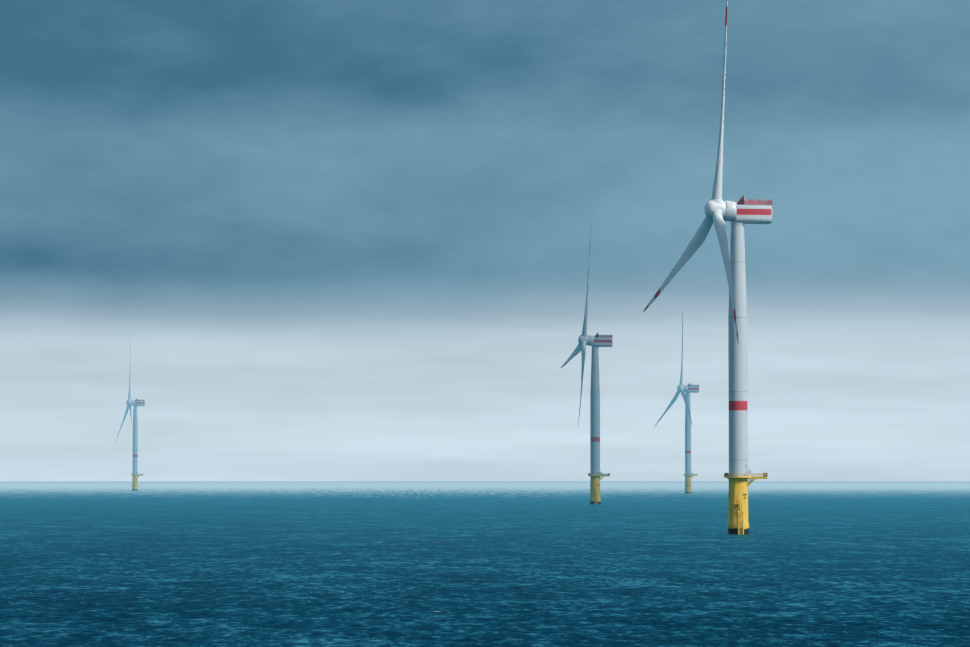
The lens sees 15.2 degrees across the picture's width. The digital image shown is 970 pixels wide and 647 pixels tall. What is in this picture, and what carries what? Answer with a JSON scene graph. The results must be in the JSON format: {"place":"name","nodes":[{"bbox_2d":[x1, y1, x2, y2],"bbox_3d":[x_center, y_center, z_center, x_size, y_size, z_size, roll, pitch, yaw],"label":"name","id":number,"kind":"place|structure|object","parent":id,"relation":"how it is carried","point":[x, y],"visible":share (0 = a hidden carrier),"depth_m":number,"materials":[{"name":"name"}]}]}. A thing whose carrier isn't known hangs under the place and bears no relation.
{"place":"outdoors","nodes":[
{"label":"outdoors","id":0,"kind":"place"},
{"bbox_2d":[132,406,137,473],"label":"turbine tower","id":1,"kind":"structure","parent":0,"point":[135,446],"depth_m":4331.38,"materials":[{"name":"white metal"}]},
{"bbox_2d":[132,399,144,405],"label":"nacelle","id":2,"kind":"object","parent":1,"relation":"on","point":[136,402],"visible":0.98,"depth_m":4333.61,"materials":[{"name":"white metal"}]},
{"bbox_2d":[115,378,131,441],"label":"turbine rotor","id":3,"kind":"object","parent":2,"relation":"attached to","point":[129,402],"visible":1,"depth_m":4336.05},
{"bbox_2d":[0,481,969,646],"bbox_3d":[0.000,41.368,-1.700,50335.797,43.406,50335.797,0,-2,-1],"label":"sea","id":4,"kind":"structure","parent":0,"point":[435,564],"depth_m":785.31,"materials":[{"name":"liquid"}]},
{"bbox_2d":[131,473,142,490],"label":"turbine foundation","id":5,"kind":"object","parent":4,"relation":"in","point":[135,482],"visible":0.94,"depth_m":4329.06,"materials":[{"name":"yellow metal"}]},
{"bbox_2d":[588,468,609,504],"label":"turbine foundation","id":6,"kind":"object","parent":4,"relation":"in","point":[595,479],"visible":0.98,"depth_m":2318.65,"materials":[{"name":"yellow metal"}]},
{"bbox_2d":[683,472,697,493],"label":"turbine foundation","id":7,"kind":"object","parent":4,"relation":"in","point":[688,477],"visible":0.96,"depth_m":3613.52,"materials":[{"name":"yellow metal"}]},
{"bbox_2d":[724,464,767,534],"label":"turbine foundation","id":8,"kind":"object","parent":4,"relation":"in","point":[738,523],"visible":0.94,"depth_m":1173.02,"materials":[{"name":"yellow metal"}]},
{"bbox_2d":[0,0,969,481],"label":"sky","id":9,"kind":"structure","parent":0,"point":[316,240],"materials":[{"name":"blue"}]},
{"bbox_2d":[590,347,599,473],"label":"turbine tower","id":10,"kind":"structure","parent":0,"point":[595,426],"depth_m":2321.00,"materials":[{"name":"white metal"}]},
{"bbox_2d":[588,333,612,346],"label":"nacelle","id":11,"kind":"object","parent":10,"relation":"on","point":[597,340],"visible":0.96,"depth_m":2322.76,"materials":[{"name":"white metal"}]},
{"bbox_2d":[561,223,590,424],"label":"turbine rotor","id":12,"kind":"object","parent":11,"relation":"attached to","point":[583,339],"visible":1,"depth_m":2319.26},
{"bbox_2d":[685,393,690,473],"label":"turbine tower","id":13,"kind":"structure","parent":0,"point":[687,445],"depth_m":3615.66,"materials":[{"name":"white metal"}]},
{"bbox_2d":[684,383,698,392],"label":"nacelle","id":14,"kind":"object","parent":13,"relation":"on","point":[688,388],"visible":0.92,"depth_m":3618.30,"materials":[{"name":"white metal"}]},
{"bbox_2d":[654,315,691,426],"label":"turbine rotor","id":15,"kind":"object","parent":14,"relation":"attached to","point":[680,387],"visible":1,"depth_m":3618.18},
{"bbox_2d":[728,224,747,475],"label":"turbine tower","id":16,"kind":"structure","parent":0,"point":[738,414],"depth_m":1175.22,"materials":[{"name":"white metal"}]},
{"bbox_2d":[723,195,771,223],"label":"nacelle","id":17,"kind":"object","parent":16,"relation":"on","point":[739,211],"visible":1,"depth_m":1177.44,"materials":[{"name":"white metal"}]},
{"bbox_2d":[643,0,737,340],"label":"turbine rotor","id":18,"kind":"object","parent":17,"relation":"attached to","point":[715,209],"visible":1,"depth_m":1175.77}
]}

